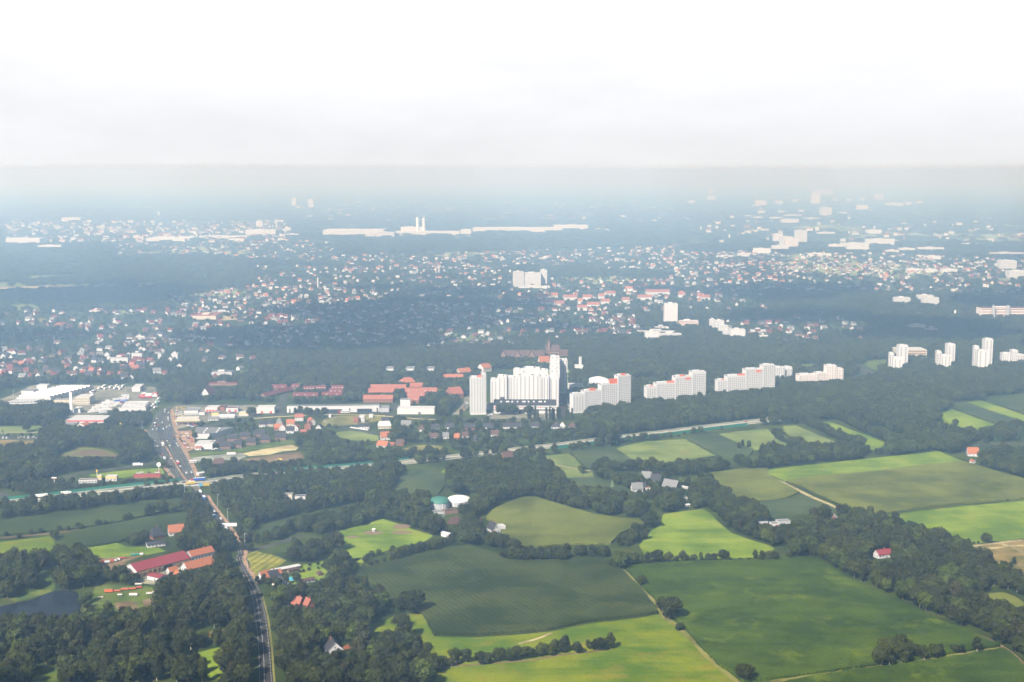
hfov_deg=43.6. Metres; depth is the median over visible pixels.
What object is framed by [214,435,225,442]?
brick terrace house
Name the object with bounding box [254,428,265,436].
brick terrace house
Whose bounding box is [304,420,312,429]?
house
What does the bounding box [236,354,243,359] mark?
house
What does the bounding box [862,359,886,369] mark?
meadow
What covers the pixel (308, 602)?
house
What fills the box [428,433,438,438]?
house
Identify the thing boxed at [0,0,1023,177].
sky
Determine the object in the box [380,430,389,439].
house
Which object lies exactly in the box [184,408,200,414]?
warehouse
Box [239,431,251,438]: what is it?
brick terrace house
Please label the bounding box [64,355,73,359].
house
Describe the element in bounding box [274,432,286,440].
brick terrace house
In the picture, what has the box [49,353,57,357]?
house
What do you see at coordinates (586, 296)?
apartment row
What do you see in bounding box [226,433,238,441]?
brick terrace house
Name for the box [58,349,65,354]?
house
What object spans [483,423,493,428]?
house
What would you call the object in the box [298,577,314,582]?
outbuilding
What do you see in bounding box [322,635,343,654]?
house
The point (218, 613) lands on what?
broadleaf tree
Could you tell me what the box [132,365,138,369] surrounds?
house
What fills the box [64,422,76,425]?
kiosk
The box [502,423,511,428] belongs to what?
house
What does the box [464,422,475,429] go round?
house
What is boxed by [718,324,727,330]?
terraced block
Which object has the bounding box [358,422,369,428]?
house
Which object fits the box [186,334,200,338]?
apartment block
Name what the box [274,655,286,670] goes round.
broadleaf tree
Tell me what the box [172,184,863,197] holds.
distant houses
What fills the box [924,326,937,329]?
school building
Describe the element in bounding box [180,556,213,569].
farmhouse
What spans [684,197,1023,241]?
distant houses
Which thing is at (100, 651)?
broadleaf tree
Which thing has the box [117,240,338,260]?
distant houses
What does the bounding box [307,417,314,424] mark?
house
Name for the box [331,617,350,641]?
broadleaf tree
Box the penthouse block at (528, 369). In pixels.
[513,366,547,374]
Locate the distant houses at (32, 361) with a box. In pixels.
[0,358,124,376]
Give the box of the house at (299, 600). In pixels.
[291,595,303,607]
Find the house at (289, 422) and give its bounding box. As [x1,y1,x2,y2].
[286,419,294,425]
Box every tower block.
[470,372,485,414]
[490,373,558,406]
[549,355,559,405]
[559,358,566,393]
[570,373,630,412]
[644,370,705,399]
[715,363,774,391]
[888,344,907,367]
[935,343,955,366]
[972,338,992,366]
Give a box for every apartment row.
[535,294,548,299]
[540,299,555,305]
[551,293,557,297]
[554,300,563,305]
[563,294,576,299]
[577,305,586,310]
[583,294,591,299]
[587,301,599,307]
[598,293,604,298]
[600,299,609,303]
[605,291,615,295]
[621,297,629,302]
[625,286,632,290]
[634,283,644,288]
[637,295,651,299]
[645,289,669,294]
[678,292,684,296]
[698,295,709,299]
[715,292,722,296]
[737,253,748,255]
[807,253,830,255]
[884,249,899,252]
[897,247,914,249]
[905,268,918,271]
[916,246,943,250]
[923,255,940,258]
[924,268,936,271]
[940,268,957,272]
[989,252,1023,253]
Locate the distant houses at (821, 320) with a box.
[721,315,862,340]
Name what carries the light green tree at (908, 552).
on the ground at (390, 610)
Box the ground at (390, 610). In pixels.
[0,178,1023,681]
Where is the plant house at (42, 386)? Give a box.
[36,384,49,390]
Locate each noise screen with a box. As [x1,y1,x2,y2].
[7,478,180,499]
[257,457,408,471]
[550,423,747,449]
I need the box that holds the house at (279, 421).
[276,417,282,423]
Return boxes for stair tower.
[992,305,994,317]
[1006,305,1009,314]
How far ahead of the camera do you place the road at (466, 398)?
1980.26 m
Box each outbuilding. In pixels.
[146,540,165,547]
[165,565,178,573]
[208,416,219,420]
[287,567,296,572]
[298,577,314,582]
[342,644,349,649]
[441,531,452,537]
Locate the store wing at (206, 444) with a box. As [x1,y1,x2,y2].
[195,440,215,448]
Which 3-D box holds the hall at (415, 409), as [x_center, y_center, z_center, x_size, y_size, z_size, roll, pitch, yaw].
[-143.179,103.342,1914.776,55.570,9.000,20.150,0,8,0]
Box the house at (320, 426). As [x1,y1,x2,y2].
[316,423,323,429]
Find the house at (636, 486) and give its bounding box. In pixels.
[630,481,642,491]
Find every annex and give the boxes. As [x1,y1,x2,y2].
[73,407,83,412]
[498,524,505,529]
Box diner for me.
[78,478,97,483]
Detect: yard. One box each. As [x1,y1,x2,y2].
[0,385,159,416]
[179,430,194,450]
[486,413,556,418]
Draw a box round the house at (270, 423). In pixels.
[265,419,273,426]
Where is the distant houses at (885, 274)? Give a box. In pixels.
[669,260,1023,298]
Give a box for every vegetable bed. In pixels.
[115,601,137,609]
[143,598,153,606]
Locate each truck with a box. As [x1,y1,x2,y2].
[35,493,47,496]
[191,477,204,480]
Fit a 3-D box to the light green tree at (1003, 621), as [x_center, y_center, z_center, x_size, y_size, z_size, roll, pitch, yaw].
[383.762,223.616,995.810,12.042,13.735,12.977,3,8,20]
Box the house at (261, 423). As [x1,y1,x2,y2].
[258,419,265,426]
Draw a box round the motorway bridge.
[191,480,199,490]
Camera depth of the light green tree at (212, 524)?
1260.34 m
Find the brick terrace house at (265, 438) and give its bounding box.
[260,434,270,442]
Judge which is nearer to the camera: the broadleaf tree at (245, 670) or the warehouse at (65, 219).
the broadleaf tree at (245, 670)
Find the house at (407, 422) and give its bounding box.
[401,419,411,425]
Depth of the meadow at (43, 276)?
4376.35 m
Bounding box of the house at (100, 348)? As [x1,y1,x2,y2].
[97,346,103,350]
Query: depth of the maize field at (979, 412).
1911.67 m
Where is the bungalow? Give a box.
[295,495,305,498]
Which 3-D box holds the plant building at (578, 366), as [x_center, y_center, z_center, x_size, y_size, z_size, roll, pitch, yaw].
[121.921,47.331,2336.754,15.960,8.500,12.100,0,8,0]
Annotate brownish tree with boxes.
[1,658,14,681]
[15,555,26,565]
[18,644,28,654]
[20,620,31,635]
[28,615,43,633]
[62,616,74,632]
[68,638,82,647]
[74,617,86,635]
[96,655,110,681]
[106,637,118,653]
[130,619,144,633]
[137,661,149,680]
[153,579,162,593]
[173,573,185,583]
[176,606,191,626]
[190,575,203,586]
[202,595,213,608]
[215,586,229,596]
[226,636,235,644]
[237,600,249,612]
[239,595,246,603]
[293,581,306,596]
[300,648,309,659]
[310,633,319,650]
[316,616,329,628]
[332,577,343,588]
[339,659,351,680]
[349,635,365,650]
[356,629,371,649]
[360,574,369,589]
[372,585,385,597]
[883,569,894,580]
[903,533,914,542]
[946,579,963,598]
[977,573,988,591]
[978,592,988,606]
[979,556,992,567]
[981,548,994,561]
[1009,616,1020,630]
[1016,624,1023,636]
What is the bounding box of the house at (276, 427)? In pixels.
[274,424,280,430]
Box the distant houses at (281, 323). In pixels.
[254,300,511,342]
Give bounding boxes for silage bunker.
[432,510,443,513]
[441,508,457,514]
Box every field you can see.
[0,286,97,288]
[0,499,182,535]
[61,512,185,546]
[191,453,245,461]
[238,452,303,465]
[243,445,297,455]
[247,550,285,575]
[252,502,363,540]
[354,543,657,635]
[391,469,445,494]
[486,496,644,547]
[566,477,634,493]
[570,446,634,470]
[625,556,999,681]
[687,433,752,458]
[705,468,798,500]
[759,496,837,518]
[782,647,1023,681]
[787,461,1023,513]
[952,401,1017,423]
[984,393,1023,412]
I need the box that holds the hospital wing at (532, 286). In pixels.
[518,285,549,287]
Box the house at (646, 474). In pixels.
[642,470,651,477]
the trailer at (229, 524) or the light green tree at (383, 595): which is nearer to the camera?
the light green tree at (383, 595)
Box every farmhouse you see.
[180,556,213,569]
[187,546,214,560]
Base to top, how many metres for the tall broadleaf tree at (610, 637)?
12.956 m
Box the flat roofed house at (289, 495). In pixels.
[284,493,292,499]
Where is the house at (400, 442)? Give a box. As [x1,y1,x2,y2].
[395,438,405,445]
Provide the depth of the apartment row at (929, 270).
4553.28 m
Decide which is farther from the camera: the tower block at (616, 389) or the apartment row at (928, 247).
the apartment row at (928, 247)
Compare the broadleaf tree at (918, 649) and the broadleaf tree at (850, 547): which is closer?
the broadleaf tree at (918, 649)
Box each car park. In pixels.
[0,436,34,438]
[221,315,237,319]
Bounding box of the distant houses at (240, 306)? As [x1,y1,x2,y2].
[169,283,257,316]
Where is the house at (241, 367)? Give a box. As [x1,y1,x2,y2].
[236,365,244,370]
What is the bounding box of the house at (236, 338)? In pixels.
[234,336,241,340]
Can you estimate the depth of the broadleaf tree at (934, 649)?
948.94 m
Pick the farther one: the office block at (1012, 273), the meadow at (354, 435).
the office block at (1012, 273)
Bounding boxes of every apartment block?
[110,355,129,362]
[126,336,157,338]
[131,351,143,357]
[171,351,178,358]
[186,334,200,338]
[208,381,238,385]
[211,370,233,374]
[638,329,674,331]
[644,330,658,338]
[654,325,668,327]
[659,332,680,335]
[678,319,697,325]
[729,327,744,335]
[750,328,765,331]
[753,248,770,254]
[755,200,766,205]
[771,245,788,248]
[775,200,782,203]
[775,365,791,378]
[780,219,798,222]
[795,364,842,380]
[802,217,820,220]
[816,231,834,233]
[828,244,841,246]
[840,242,868,246]
[845,246,868,249]
[865,229,881,233]
[865,238,894,244]
[885,202,902,205]
[893,296,910,301]
[916,294,933,298]
[921,296,938,303]
[1000,349,1023,361]
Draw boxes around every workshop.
[205,405,219,411]
[211,411,220,415]
[218,405,227,410]
[226,406,239,411]
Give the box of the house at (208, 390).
[201,386,214,395]
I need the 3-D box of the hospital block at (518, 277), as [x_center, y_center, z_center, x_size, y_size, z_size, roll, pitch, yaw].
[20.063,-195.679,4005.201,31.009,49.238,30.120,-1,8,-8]
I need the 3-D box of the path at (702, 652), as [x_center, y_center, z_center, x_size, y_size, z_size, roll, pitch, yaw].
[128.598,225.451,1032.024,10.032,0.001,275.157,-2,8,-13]
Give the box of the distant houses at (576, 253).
[342,244,683,273]
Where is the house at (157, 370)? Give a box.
[153,368,160,373]
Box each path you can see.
[0,529,78,538]
[253,414,434,419]
[438,648,610,667]
[518,633,552,643]
[622,569,739,681]
[769,647,1000,681]
[778,479,836,507]
[973,539,1023,546]
[980,635,1023,663]
[983,545,1023,549]
[1001,544,1023,552]
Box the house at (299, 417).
[294,413,303,420]
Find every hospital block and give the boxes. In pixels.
[513,270,523,286]
[524,272,540,285]
[540,269,546,285]
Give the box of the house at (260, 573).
[258,568,269,577]
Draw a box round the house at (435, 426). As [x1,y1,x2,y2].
[431,423,439,428]
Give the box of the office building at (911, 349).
[892,347,926,357]
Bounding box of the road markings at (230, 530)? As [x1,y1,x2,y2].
[148,407,271,681]
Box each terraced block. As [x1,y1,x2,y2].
[709,318,715,327]
[714,319,723,331]
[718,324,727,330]
[722,329,728,334]
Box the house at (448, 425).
[445,423,454,428]
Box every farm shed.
[126,550,189,572]
[146,572,166,580]
[756,519,767,524]
[769,521,779,525]
[776,519,790,523]
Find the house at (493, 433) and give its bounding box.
[490,429,499,436]
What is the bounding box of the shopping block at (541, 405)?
[494,399,555,412]
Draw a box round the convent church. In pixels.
[545,345,559,355]
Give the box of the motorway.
[10,418,769,500]
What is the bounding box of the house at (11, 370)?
[6,368,14,373]
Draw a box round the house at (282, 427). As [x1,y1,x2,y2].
[279,422,285,430]
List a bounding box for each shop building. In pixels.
[177,416,199,419]
[239,411,248,415]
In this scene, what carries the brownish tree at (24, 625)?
on the ground at (390, 610)
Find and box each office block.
[75,394,94,404]
[353,416,358,422]
[359,415,364,421]
[376,231,394,236]
[997,259,1016,269]
[1005,270,1023,277]
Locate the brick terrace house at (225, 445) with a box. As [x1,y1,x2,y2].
[219,440,231,449]
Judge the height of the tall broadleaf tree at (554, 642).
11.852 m
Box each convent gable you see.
[514,349,520,356]
[528,349,534,356]
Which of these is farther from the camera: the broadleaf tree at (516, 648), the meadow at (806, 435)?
the meadow at (806, 435)
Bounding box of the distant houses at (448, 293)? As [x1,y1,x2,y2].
[257,264,512,300]
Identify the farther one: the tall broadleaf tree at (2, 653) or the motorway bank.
the motorway bank
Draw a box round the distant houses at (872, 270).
[681,250,1023,276]
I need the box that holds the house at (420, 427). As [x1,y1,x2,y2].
[417,424,424,430]
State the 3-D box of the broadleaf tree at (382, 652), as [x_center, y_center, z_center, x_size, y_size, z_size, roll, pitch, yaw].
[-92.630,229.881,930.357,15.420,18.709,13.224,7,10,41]
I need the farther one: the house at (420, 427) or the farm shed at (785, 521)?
the house at (420, 427)
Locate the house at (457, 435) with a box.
[454,432,459,439]
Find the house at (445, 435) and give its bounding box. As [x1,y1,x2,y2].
[442,431,448,438]
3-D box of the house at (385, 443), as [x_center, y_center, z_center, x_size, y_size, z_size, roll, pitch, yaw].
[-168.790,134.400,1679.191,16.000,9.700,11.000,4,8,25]
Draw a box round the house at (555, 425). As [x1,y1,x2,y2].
[551,422,560,428]
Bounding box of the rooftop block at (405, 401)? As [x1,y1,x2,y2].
[400,398,410,405]
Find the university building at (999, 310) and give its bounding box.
[976,306,1023,317]
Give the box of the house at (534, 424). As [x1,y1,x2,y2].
[529,422,539,427]
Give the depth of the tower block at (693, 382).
1989.27 m
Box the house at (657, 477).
[650,473,662,482]
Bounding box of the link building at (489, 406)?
[486,403,493,409]
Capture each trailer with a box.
[104,588,112,592]
[222,523,236,526]
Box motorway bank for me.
[37,420,780,502]
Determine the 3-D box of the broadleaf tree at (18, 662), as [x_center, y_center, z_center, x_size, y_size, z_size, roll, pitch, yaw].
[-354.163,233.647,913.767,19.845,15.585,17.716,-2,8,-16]
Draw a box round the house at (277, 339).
[273,338,280,342]
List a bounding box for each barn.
[54,322,67,325]
[89,308,103,311]
[662,478,680,487]
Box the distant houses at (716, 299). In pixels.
[512,274,767,310]
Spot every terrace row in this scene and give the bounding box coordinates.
[260,387,292,396]
[272,384,287,389]
[291,383,299,388]
[293,391,318,397]
[303,385,314,390]
[315,384,326,389]
[321,391,342,396]
[329,389,342,391]
[331,385,344,388]
[363,394,393,401]
[367,388,394,392]
[370,383,406,389]
[405,387,436,394]
[407,391,424,395]
[407,395,419,403]
[410,383,422,386]
[442,373,463,377]
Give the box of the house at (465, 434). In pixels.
[462,431,468,437]
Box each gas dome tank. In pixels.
[430,496,449,509]
[448,495,469,506]
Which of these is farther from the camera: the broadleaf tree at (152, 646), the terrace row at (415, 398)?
the terrace row at (415, 398)
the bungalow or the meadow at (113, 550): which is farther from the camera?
the bungalow
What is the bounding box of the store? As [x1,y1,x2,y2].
[194,427,233,438]
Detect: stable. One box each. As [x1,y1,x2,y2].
[270,564,300,571]
[385,366,393,370]
[405,366,414,371]
[426,366,434,370]
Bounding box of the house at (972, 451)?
[966,446,978,456]
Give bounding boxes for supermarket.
[67,415,110,423]
[193,312,222,318]
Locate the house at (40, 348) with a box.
[35,346,42,350]
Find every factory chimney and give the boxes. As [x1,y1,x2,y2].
[69,392,72,413]
[416,217,418,230]
[422,217,424,230]
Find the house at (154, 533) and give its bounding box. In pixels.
[148,525,164,539]
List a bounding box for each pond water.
[0,590,80,621]
[62,447,116,458]
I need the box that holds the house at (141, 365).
[137,363,144,368]
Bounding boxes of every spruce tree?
[983,430,987,442]
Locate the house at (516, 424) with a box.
[511,422,521,427]
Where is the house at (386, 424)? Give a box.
[378,420,390,428]
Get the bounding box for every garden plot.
[82,584,154,614]
[289,558,363,583]
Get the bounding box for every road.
[0,490,10,496]
[63,461,156,477]
[148,407,272,681]
[178,417,254,430]
[220,324,241,345]
[247,535,302,552]
[249,412,545,420]
[275,392,291,414]
[340,427,379,434]
[384,403,398,412]
[453,396,469,414]
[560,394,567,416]
[857,365,873,374]
[974,443,1023,445]
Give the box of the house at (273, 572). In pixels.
[267,568,279,577]
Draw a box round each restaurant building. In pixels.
[105,474,117,480]
[133,473,161,477]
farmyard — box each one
[98,556,140,570]
[138,567,180,584]
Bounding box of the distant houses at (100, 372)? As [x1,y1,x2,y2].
[0,345,167,378]
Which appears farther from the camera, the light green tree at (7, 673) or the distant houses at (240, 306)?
the distant houses at (240, 306)
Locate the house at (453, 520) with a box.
[447,515,459,524]
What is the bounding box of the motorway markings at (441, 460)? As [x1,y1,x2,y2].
[16,420,759,499]
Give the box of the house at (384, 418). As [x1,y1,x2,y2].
[381,417,388,420]
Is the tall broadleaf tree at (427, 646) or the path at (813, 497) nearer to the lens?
the tall broadleaf tree at (427, 646)
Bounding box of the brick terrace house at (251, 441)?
[246,437,256,445]
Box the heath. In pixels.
[974,539,1023,576]
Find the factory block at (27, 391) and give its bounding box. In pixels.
[21,388,37,394]
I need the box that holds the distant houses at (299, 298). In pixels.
[254,283,382,309]
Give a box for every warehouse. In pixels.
[6,237,45,242]
[38,244,61,246]
[62,217,82,221]
[119,401,150,411]
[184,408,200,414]
[219,414,235,417]
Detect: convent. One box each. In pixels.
[502,350,544,356]
[559,350,567,356]
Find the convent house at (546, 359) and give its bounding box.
[538,356,549,362]
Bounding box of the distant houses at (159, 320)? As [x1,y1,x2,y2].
[0,307,254,371]
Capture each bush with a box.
[77,591,93,603]
[83,599,92,608]
[364,454,372,460]
[398,452,407,457]
[440,447,448,453]
[504,647,517,659]
[534,642,549,655]
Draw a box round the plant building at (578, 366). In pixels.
[574,364,582,368]
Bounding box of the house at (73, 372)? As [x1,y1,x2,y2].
[69,370,77,375]
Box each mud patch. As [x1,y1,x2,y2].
[362,531,382,534]
[391,531,412,533]
[392,524,410,528]
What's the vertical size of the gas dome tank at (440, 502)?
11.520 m
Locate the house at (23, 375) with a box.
[18,373,27,378]
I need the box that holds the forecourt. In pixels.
[172,405,258,428]
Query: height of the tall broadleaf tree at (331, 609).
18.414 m
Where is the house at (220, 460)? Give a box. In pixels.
[212,457,224,463]
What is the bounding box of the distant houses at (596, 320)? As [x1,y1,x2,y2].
[511,307,639,334]
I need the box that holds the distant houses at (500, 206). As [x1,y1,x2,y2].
[283,200,680,220]
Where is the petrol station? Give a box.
[174,419,200,424]
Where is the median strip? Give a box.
[162,440,187,480]
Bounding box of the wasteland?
[0,440,37,445]
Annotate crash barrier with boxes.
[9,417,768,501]
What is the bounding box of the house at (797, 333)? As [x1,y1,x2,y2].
[795,331,802,335]
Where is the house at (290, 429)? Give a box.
[285,425,294,432]
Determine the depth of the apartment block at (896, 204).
12894.54 m
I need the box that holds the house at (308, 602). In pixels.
[303,597,313,607]
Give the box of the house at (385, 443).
[376,440,390,446]
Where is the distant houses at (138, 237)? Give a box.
[0,219,289,241]
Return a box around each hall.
[8,398,42,404]
[17,385,93,400]
[132,384,143,391]
[146,236,198,240]
[199,235,250,238]
[245,229,277,234]
[256,220,263,226]
[256,405,275,412]
[284,227,291,232]
[287,404,379,412]
[323,229,386,234]
[380,405,388,411]
[395,231,459,234]
[397,406,434,413]
[401,226,421,230]
[461,229,471,235]
[473,227,554,232]
[553,224,587,230]
[588,376,608,383]
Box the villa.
[486,520,500,531]
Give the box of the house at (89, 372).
[85,371,93,374]
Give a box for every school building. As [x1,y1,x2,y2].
[445,386,463,397]
[456,367,470,372]
[477,363,491,371]
[568,383,582,388]
[908,323,925,327]
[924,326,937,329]
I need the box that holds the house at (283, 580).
[278,575,288,584]
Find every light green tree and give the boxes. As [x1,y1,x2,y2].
[0,665,17,681]
[2,566,12,573]
[4,627,25,642]
[8,639,24,650]
[11,558,24,567]
[12,611,30,625]
[18,664,35,680]
[55,653,76,663]
[62,613,76,626]
[73,564,94,586]
[82,649,94,660]
[85,607,109,618]
[87,564,100,583]
[117,660,126,667]
[119,606,134,616]
[128,654,148,665]
[167,628,176,645]
[204,519,220,529]
[269,585,285,601]
[295,581,308,591]
[315,623,332,646]
[317,653,330,659]
[322,558,336,570]
[322,611,337,623]
[331,548,344,560]
[338,594,354,607]
[342,649,355,658]
[345,634,355,641]
[346,621,371,639]
[354,605,373,622]
[363,668,375,681]
[366,643,376,657]
[372,591,389,603]
[413,658,435,681]
[578,464,586,471]
[622,499,636,515]
[786,537,807,555]
[802,534,820,553]
[826,546,845,559]
[828,552,841,567]
[837,556,848,571]
[848,523,865,532]
[850,513,869,519]
[881,518,894,525]
[893,579,910,599]
[901,547,913,556]
[905,577,917,597]
[909,525,920,536]
[912,532,922,541]
[916,591,933,610]
[937,564,958,575]
[937,570,955,583]
[941,574,955,583]
[947,561,960,570]
[949,596,965,603]
[953,537,964,543]
[956,576,974,589]
[990,606,1008,621]
[997,564,1009,568]
[999,619,1009,626]
[1016,640,1023,653]
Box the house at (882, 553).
[873,547,891,558]
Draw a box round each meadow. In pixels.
[0,283,25,286]
[0,426,41,432]
[0,536,53,562]
[11,304,39,310]
[11,590,52,601]
[28,275,62,279]
[32,668,60,681]
[38,572,54,589]
[88,543,163,557]
[90,468,163,477]
[189,438,293,456]
[198,647,223,678]
[320,415,385,425]
[321,519,432,561]
[335,430,378,441]
[370,614,733,681]
[403,445,441,450]
[546,453,593,477]
[616,439,714,462]
[639,509,773,559]
[720,429,786,449]
[768,451,960,480]
[783,425,833,443]
[824,422,883,449]
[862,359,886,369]
[889,500,1023,543]
[940,409,993,430]
[968,401,1023,420]
[989,592,1023,607]
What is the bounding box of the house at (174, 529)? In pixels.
[167,523,183,535]
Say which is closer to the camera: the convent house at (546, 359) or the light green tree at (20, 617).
the light green tree at (20, 617)
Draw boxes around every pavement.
[163,466,174,477]
[171,409,199,476]
[207,495,255,578]
[262,596,275,681]
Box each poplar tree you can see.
[527,406,529,418]
[533,406,536,418]
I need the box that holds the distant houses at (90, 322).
[32,318,211,345]
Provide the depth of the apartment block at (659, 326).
2941.24 m
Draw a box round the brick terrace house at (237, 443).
[233,439,242,447]
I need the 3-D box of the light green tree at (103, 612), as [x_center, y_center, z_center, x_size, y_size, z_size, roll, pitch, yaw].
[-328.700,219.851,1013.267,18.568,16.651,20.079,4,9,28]
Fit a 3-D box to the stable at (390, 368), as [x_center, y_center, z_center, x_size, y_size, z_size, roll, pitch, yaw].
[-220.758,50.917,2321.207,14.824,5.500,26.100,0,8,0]
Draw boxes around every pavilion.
[77,421,88,426]
[316,570,322,575]
[399,377,414,382]
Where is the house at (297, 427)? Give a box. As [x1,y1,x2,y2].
[294,423,299,430]
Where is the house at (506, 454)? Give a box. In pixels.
[502,450,513,457]
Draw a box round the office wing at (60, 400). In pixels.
[53,399,74,403]
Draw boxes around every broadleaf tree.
[0,561,12,573]
[0,579,16,597]
[0,640,11,653]
[0,647,6,657]
[0,657,6,665]
[1,550,15,561]
[3,618,13,626]
[4,655,29,677]
[5,624,15,631]
[5,647,22,657]
[9,546,18,552]
[10,642,21,651]
[11,554,28,562]
[12,565,23,581]
[20,421,31,431]
[21,569,38,588]
[22,637,37,658]
[24,652,37,671]
[25,557,39,573]
[27,551,36,559]
[27,614,38,626]
[29,547,50,553]
[31,637,43,646]
[35,551,54,568]
[35,644,55,664]
[41,628,59,643]
[43,613,59,625]
[50,530,59,537]
[51,543,62,560]
[51,564,68,574]
[51,569,68,587]
[53,548,74,563]
[54,644,76,659]
[55,550,77,564]
[55,568,74,588]
[57,659,72,668]
[57,665,69,681]
[59,665,77,681]
[64,562,78,582]
[66,623,77,639]
[70,542,87,549]
[71,661,90,681]
[74,548,87,559]
[74,615,94,632]
[83,606,95,617]
[85,656,100,678]
[86,557,102,569]
[87,637,105,647]
[92,645,115,658]
[99,662,120,681]
[103,600,114,617]
[107,617,120,634]
[112,628,135,643]
[116,638,134,657]
[118,612,128,628]
[120,628,127,638]
[124,659,142,681]
[128,647,140,658]
[129,632,142,642]
[130,639,145,654]
[134,608,152,618]
[142,630,168,646]
[142,651,162,668]
[149,639,168,649]
[150,593,165,605]
[150,626,171,639]
[150,659,162,680]
[151,604,162,624]
[153,596,168,609]
[153,641,167,660]
[154,581,170,597]
[161,577,174,589]
[162,655,178,671]
[166,603,177,630]
[169,581,184,596]
[170,661,180,681]
[175,532,189,548]
[175,661,196,681]
[176,653,188,678]
[183,582,199,593]
[184,599,197,621]
[184,628,196,649]
[188,590,202,609]
[190,531,204,541]
[195,588,206,602]
[196,421,204,426]
[196,660,207,681]
[199,601,209,618]
[202,569,222,582]
[207,533,223,548]
[207,603,227,626]
[208,614,218,627]
[209,588,217,596]
[211,552,227,565]
[212,648,237,663]
[214,576,233,587]
[217,583,231,590]
[217,672,242,681]
[218,649,233,671]
[219,530,237,540]
[219,641,241,650]
[220,594,231,618]
[220,628,239,640]
[221,598,239,612]
[222,561,233,572]
[222,600,233,621]
[223,568,235,578]
[224,617,244,630]
[226,588,238,596]
[228,605,238,620]
[230,456,237,461]
[231,576,248,593]
[232,568,243,576]
[232,662,253,681]
[234,593,249,604]
[234,631,257,650]
[237,613,251,632]
[238,646,247,653]
[246,406,256,415]
[270,600,282,620]
[270,620,282,632]
[274,637,285,649]
[274,646,288,657]
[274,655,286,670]
[281,586,299,605]
[281,633,303,649]
[281,647,301,669]
[283,623,305,637]
[284,667,300,681]
[291,536,300,546]
[291,603,302,617]
[291,637,302,652]
[296,661,311,681]
[301,605,315,619]
[301,633,312,654]
[302,625,320,649]
[304,583,324,597]
[307,665,323,681]
[309,654,320,666]
[312,591,324,607]
[312,646,322,655]
[314,578,333,589]
[314,665,327,681]
[319,658,338,669]
[322,591,337,606]
[325,605,335,613]
[325,665,346,681]
[329,599,342,613]
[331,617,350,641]
[331,648,342,663]
[342,602,355,618]
[345,587,356,598]
[347,665,366,681]
[352,662,366,670]
[359,653,368,663]
[363,595,377,615]
[365,637,383,649]
[367,654,378,667]
[369,665,399,681]
[372,640,397,653]
[375,645,392,664]
[377,629,391,640]
[383,633,400,643]
[384,651,407,664]
[390,548,402,558]
[390,652,406,666]
[392,598,405,608]
[392,627,403,635]
[393,660,410,681]
[394,642,406,653]
[397,544,410,553]
[399,590,425,610]
[400,639,409,649]
[401,648,416,660]
[405,650,412,662]
[406,660,422,681]
[410,655,425,662]
[413,641,423,654]
[421,642,432,653]
[424,651,441,668]
[429,539,439,548]
[447,649,456,665]
[451,477,461,494]
[453,648,460,660]
[460,648,471,661]
[474,651,484,663]
[483,652,492,662]
[498,647,505,660]
[507,545,517,558]
[512,548,524,558]
[512,645,522,659]
[521,646,528,656]
[523,547,529,559]
[525,646,534,656]
[527,544,535,558]
[535,545,543,558]
[542,548,551,558]
[544,545,552,557]
[549,638,557,651]
[552,545,561,557]
[556,547,569,558]
[556,639,569,651]
[561,635,570,646]
[563,542,571,556]
[571,641,582,650]
[573,545,585,555]
[590,461,599,470]
[592,637,606,649]
[603,426,615,445]
[606,632,615,647]
[608,459,616,468]
[614,428,621,443]
[624,459,636,470]
[627,528,639,537]
[627,552,637,563]
[628,532,637,543]
[631,522,638,528]
[635,457,642,467]
[636,574,646,584]
[639,510,660,524]
[648,456,658,469]
[650,551,658,560]
[653,549,664,559]
[655,596,682,619]
[674,457,683,462]
[681,460,691,470]
[715,455,722,465]
[717,549,729,559]
[734,663,755,678]
[771,427,781,438]
[780,524,794,531]
[792,436,803,445]
[805,531,825,542]
[816,543,836,561]
[823,534,841,546]
[844,543,860,552]
[845,558,861,577]
[856,561,867,581]
[858,551,870,560]
[859,539,874,552]
[860,518,874,527]
[867,568,884,586]
[869,536,883,550]
[871,646,887,665]
[874,534,887,547]
[875,560,895,569]
[876,636,897,647]
[884,646,895,664]
[892,633,908,643]
[893,641,910,662]
[905,642,914,659]
[906,520,917,526]
[909,586,928,606]
[911,644,923,655]
[912,525,929,535]
[917,577,938,587]
[919,528,936,537]
[920,645,928,659]
[928,643,943,657]
[932,597,946,614]
[933,593,949,612]
[935,564,945,574]
[937,526,947,534]
[937,643,943,656]
[938,531,951,538]
[946,541,965,552]
[946,556,961,566]
[949,644,959,651]
[952,608,969,625]
[959,558,972,568]
[959,644,965,651]
[961,545,976,552]
[967,601,980,624]
[977,606,994,618]
[980,532,992,540]
[981,604,994,618]
[984,562,997,568]
[986,565,1002,583]
[989,567,1000,585]
[989,621,1008,640]
[994,598,1012,610]
[998,571,1015,588]
[1001,567,1014,571]
[1006,607,1023,624]
[1010,634,1023,651]
[1012,571,1023,590]
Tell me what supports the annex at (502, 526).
on the ground at (390, 610)

